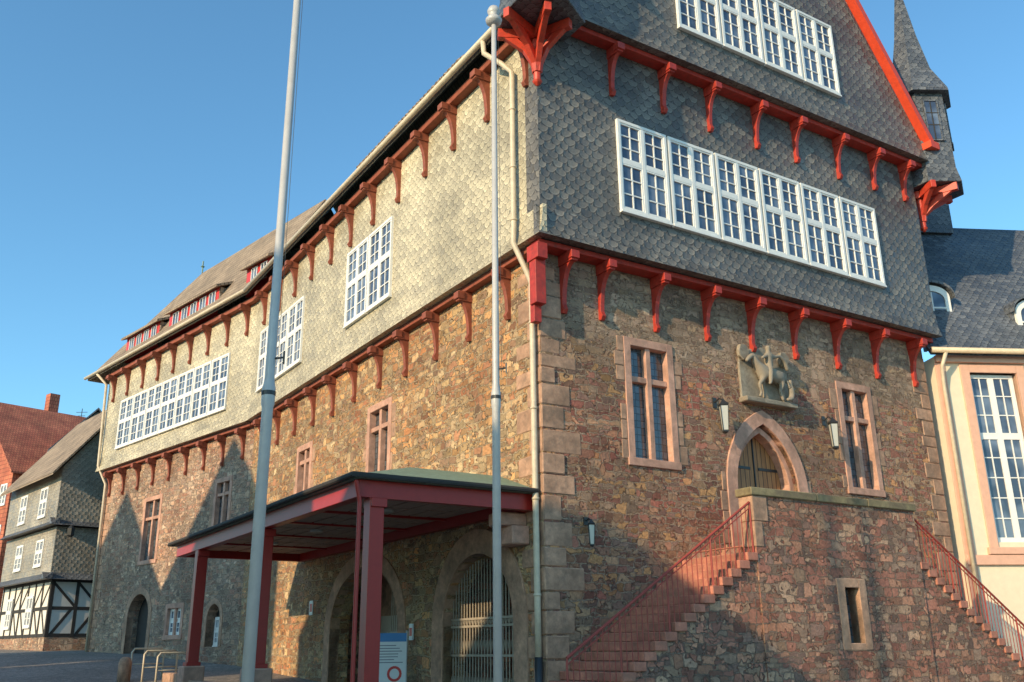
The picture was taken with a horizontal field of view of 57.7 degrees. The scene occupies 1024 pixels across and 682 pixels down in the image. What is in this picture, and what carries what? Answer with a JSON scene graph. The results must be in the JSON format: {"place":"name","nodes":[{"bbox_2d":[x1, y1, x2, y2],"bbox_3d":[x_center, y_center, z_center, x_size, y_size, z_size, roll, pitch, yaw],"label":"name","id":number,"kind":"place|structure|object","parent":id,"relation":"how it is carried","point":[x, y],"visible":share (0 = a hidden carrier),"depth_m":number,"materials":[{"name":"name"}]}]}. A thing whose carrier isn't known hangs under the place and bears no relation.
{"place":"outdoors","nodes":[
{"label":"outdoors","id":0,"kind":"place"},
{"bbox_2d":[0,649,319,681],"bbox_3d":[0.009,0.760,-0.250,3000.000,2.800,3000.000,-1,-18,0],"label":"ground","id":1,"kind":"structure","parent":0,"point":[49,666],"depth_m":34.94,"materials":[{"name":"grey asphalt"}]},
{"bbox_2d":[0,446,28,609],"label":"walls","id":2,"kind":"structure","parent":1,"relation":"on","point":[8,476],"depth_m":65.08,"materials":[{"name":"red tile"}]},
{"bbox_2d":[0,483,7,532],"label":"windows","id":3,"kind":"structure","parent":2,"relation":"attached to","point":[3,487],"depth_m":65.55,"materials":[{"name":"white paint"}]},
{"bbox_2d":[0,402,86,473],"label":"roof","id":4,"kind":"structure","parent":2,"relation":"on","point":[29,437],"depth_m":70.95,"materials":[{"name":"red tile"}]},
{"bbox_2d":[44,393,59,411],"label":"chimney","id":5,"kind":"object","parent":4,"relation":"on","point":[52,402],"visible":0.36,"depth_m":76.95,"materials":[{"name":"red brick"}]},
{"bbox_2d":[0,637,85,650],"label":"stone base","id":6,"kind":"object","parent":1,"relation":"on","point":[53,643],"visible":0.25,"depth_m":48.22,"materials":[{"name":"red stone"}]},
{"bbox_2d":[0,582,91,638],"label":"infill panels","id":7,"kind":"object","parent":6,"relation":"on","point":[69,590],"visible":0.31,"depth_m":48.82,"materials":[{"name":"white paint"}]},
{"bbox_2d":[1,427,107,581],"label":"slate upper storeys","id":8,"kind":"object","parent":7,"relation":"on","point":[74,482],"visible":0.41,"depth_m":50.01,"materials":[{"name":"grey stone"}]},
{"bbox_2d":[0,517,102,587],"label":"pent eaves","id":9,"kind":"object","parent":8,"relation":"attached to","point":[53,521],"visible":0.61,"depth_m":49.20,"materials":[{"name":"grey tile"}]},
{"bbox_2d":[0,410,105,496],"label":"tiled roof","id":10,"kind":"structure","parent":8,"relation":"on","point":[63,450],"depth_m":53.77,"materials":[{"name":"brown tile"}]},
{"bbox_2d":[47,408,101,451],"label":"roof","id":11,"kind":"structure","parent":10,"relation":"on","point":[94,412],"depth_m":67.51,"materials":[{"name":"grey stone"}]},
{"bbox_2d":[66,525,74,536],"bbox_3d":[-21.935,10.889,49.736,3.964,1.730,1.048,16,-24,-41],"label":"house lantern","id":12,"kind":"object","parent":8,"relation":"on","point":[70,530],"visible":0.5,"depth_m":48.38,"materials":[{"name":"black metal"}]},
{"bbox_2d":[0,579,92,638],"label":"timber frame","id":13,"kind":"object","parent":6,"relation":"on","point":[49,607],"visible":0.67,"depth_m":48.74,"materials":[{"name":"brown wood"}]},
{"bbox_2d":[3,486,49,629],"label":"house windows","id":14,"kind":"structure","parent":13,"relation":"on","point":[29,607],"depth_m":51.07,"materials":[{"name":"wood"}]},
{"bbox_2d":[5,489,47,625],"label":"house panes","id":15,"kind":"object","parent":14,"relation":"in","point":[37,545],"visible":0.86,"depth_m":51.10,"materials":[{"name":"grey glass"}]},
{"bbox_2d":[116,657,131,681],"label":"stone bollard","id":16,"kind":"object","parent":1,"relation":"on","point":[124,669],"visible":1,"depth_m":29.24,"materials":[{"name":"stone"}]},
{"bbox_2d":[130,648,164,676],"bbox_3d":[-11.955,10.612,30.439,0.060,1.078,1.159,-16,-24,39],"label":"steel barrier","id":17,"kind":"object","parent":1,"relation":"on","point":[162,663],"visible":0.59,"depth_m":30.48,"materials":[{"name":"metal"}]},
{"bbox_2d":[141,650,177,681],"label":"steel barrier","id":18,"kind":"object","parent":1,"relation":"on","point":[175,666],"visible":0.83,"depth_m":28.95,"materials":[{"name":"metal"}]},
{"bbox_2d":[154,652,185,681],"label":"steel barrier","id":19,"kind":"object","parent":1,"relation":"on","point":[157,670],"visible":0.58,"depth_m":27.34,"materials":[{"name":"metal"}]},
{"bbox_2d":[162,673,212,681],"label":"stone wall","id":20,"kind":"structure","parent":1,"relation":"on","point":[169,677],"depth_m":27.32,"materials":[{"name":"stone"}]},
{"bbox_2d":[241,0,302,681],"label":"flagpole","id":21,"kind":"object","parent":1,"relation":"on","point":[268,393],"visible":1,"depth_m":10.93,"materials":[{"name":"grey metal"}]},
{"bbox_2d":[167,467,538,681],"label":"entrance canopy","id":22,"kind":"object","parent":1,"relation":"on","point":[370,514],"visible":0.93,"depth_m":20.91,"materials":[{"name":"red metal"}]},
{"bbox_2d":[379,630,407,681],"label":"info sign","id":23,"kind":"object","parent":1,"relation":"on","point":[393,658],"visible":0.87,"depth_m":22.55,"materials":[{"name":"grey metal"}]},
{"bbox_2d":[485,5,506,681],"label":"flagpole","id":24,"kind":"object","parent":1,"relation":"on","point":[493,20],"visible":1,"depth_m":13.44,"materials":[{"name":"grey metal"}]},
{"bbox_2d":[84,0,963,681],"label":"town hall","id":25,"kind":"structure","parent":1,"relation":"on","point":[692,194],"depth_m":25.73,"materials":[{"name":"stone"}]},
{"bbox_2d":[134,598,219,653],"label":"arched dark door","id":26,"kind":"structure","parent":25,"relation":"in","point":[143,613],"depth_m":42.87,"materials":[{"name":"brown wood"}]},
{"bbox_2d":[309,600,313,614],"bbox_3d":[-6.469,8.598,29.944,0.034,0.450,0.300,11,-21,-31],"label":"notice plate","id":27,"kind":"object","parent":25,"relation":"attached to","point":[311,604],"visible":1,"depth_m":29.90,"materials":[{"name":"white metal"}]},
{"bbox_2d":[381,615,396,632],"bbox_3d":[-3.614,9.749,27.788,0.100,2.950,1.400,11,-21,-31],"label":"passage door","id":28,"kind":"structure","parent":25,"relation":"in","point":[385,620],"depth_m":28.35,"materials":[{"name":"beige paint"}]},
{"bbox_2d":[409,624,413,639],"bbox_3d":[-2.587,7.470,23.862,0.044,0.400,0.200,11,-21,-31],"label":"notice plate","id":29,"kind":"object","parent":25,"relation":"attached to","point":[411,631],"visible":1,"depth_m":23.82,"materials":[{"name":"white metal"}]},
{"bbox_2d":[117,0,880,641],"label":"window panes","id":30,"kind":"structure","parent":25,"relation":"in","point":[624,130],"depth_m":26.77,"materials":[{"name":"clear glass"}]},
{"bbox_2d":[114,0,886,646],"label":"white window frames","id":31,"kind":"structure","parent":25,"relation":"in","point":[667,172],"depth_m":27.11,"materials":[{"name":"paint"}]},
{"bbox_2d":[144,348,872,559],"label":"leaded windows","id":32,"kind":"structure","parent":25,"relation":"in","point":[655,359],"depth_m":22.86,"materials":[{"name":"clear glass"}]},
{"bbox_2d":[137,336,885,639],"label":"stone window frames","id":33,"kind":"structure","parent":25,"relation":"in","point":[668,384],"depth_m":26.23,"materials":[{"name":"stone"}]},
{"bbox_2d":[583,517,594,546],"bbox_3d":[1.698,4.138,20.165,0.193,0.651,0.323,7,-20,-21],"label":"wall lantern","id":34,"kind":"object","parent":25,"relation":"attached to","point":[591,527],"depth_m":20.07,"materials":[{"name":"black metal"}]},
{"bbox_2d":[712,397,728,433],"bbox_3d":[5.243,1.847,23.180,0.278,0.976,0.469,5,-19,-17],"label":"wall lantern","id":35,"kind":"object","parent":25,"relation":"attached to","point":[723,406],"depth_m":23.04,"materials":[{"name":"white glass"}]},
{"bbox_2d":[738,437,780,489],"bbox_3d":[6.248,3.988,24.045,2.200,3.530,0.200,10,-21,-30],"label":"portal door","id":36,"kind":"structure","parent":25,"relation":"in","point":[762,459],"depth_m":24.27,"materials":[{"name":"brown wood"}]},
{"bbox_2d":[736,344,797,410],"bbox_3d":[6.745,0.911,24.544,1.917,1.615,0.553,10,-21,-30],"label":"relief sculpture","id":37,"kind":"object","parent":25,"relation":"attached to","point":[762,376],"visible":1,"depth_m":24.39,"materials":[{"name":"stone"}]},
{"bbox_2d":[821,416,838,449],"bbox_3d":[8.677,2.482,25.230,0.278,0.976,0.469,5,-19,-17],"label":"wall lantern","id":38,"kind":"object","parent":25,"relation":"attached to","point":[832,423],"depth_m":25.10,"materials":[{"name":"white glass"}]},
{"bbox_2d":[922,99,953,150],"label":"turret window frames","id":39,"kind":"structure","parent":25,"relation":"in","point":[923,104],"depth_m":30.68,"materials":[{"name":"grey wood"}]},
{"bbox_2d":[549,486,1023,681],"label":"stone staircase","id":40,"kind":"structure","parent":1,"relation":"on","point":[813,587],"depth_m":20.61,"materials":[{"name":"red stone"}]},
{"bbox_2d":[566,501,754,681],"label":"stair railing","id":41,"kind":"object","parent":40,"relation":"on","point":[580,646],"visible":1,"depth_m":18.32,"materials":[{"name":"red metal"}]},
{"bbox_2d":[914,518,1023,659],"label":"stair railing","id":42,"kind":"object","parent":40,"relation":"on","point":[970,573],"visible":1,"depth_m":23.70,"materials":[{"name":"red metal"}]},
{"bbox_2d":[924,357,1023,659],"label":"cream walls","id":43,"kind":"structure","parent":1,"relation":"on","point":[1004,584],"depth_m":27.40,"materials":[{"name":"paint"}]},
{"bbox_2d":[917,204,1023,356],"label":"mansard roof","id":44,"kind":"structure","parent":43,"relation":"on","point":[977,275],"depth_m":31.77,"materials":[{"name":"grey stone"}]},
{"bbox_2d":[929,285,1023,541],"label":"white windows","id":45,"kind":"structure","parent":43,"relation":"on","point":[999,436],"depth_m":28.37,"materials":[{"name":"paint"}]},
{"bbox_2d":[930,291,1023,537],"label":"panes","id":46,"kind":"object","parent":45,"relation":"attached to","point":[938,300],"visible":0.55,"depth_m":28.24,"materials":[{"name":"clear glass"}]},
{"bbox_2d":[930,347,1023,622],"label":"gutter and pipe","id":47,"kind":"object","parent":43,"relation":"attached to","point":[945,351],"visible":0.87,"depth_m":27.95,"materials":[{"name":"metal"}]},
{"bbox_2d":[934,355,1023,622],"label":"pink trim","id":48,"kind":"structure","parent":43,"relation":"attached to","point":[976,365],"depth_m":27.96,"materials":[{"name":"paint"}]},
{"bbox_2d":[0,0,1023,416],"label":"sky","id":49,"kind":"structure","parent":0,"point":[141,141],"materials":[{"name":"blue"}]}
]}

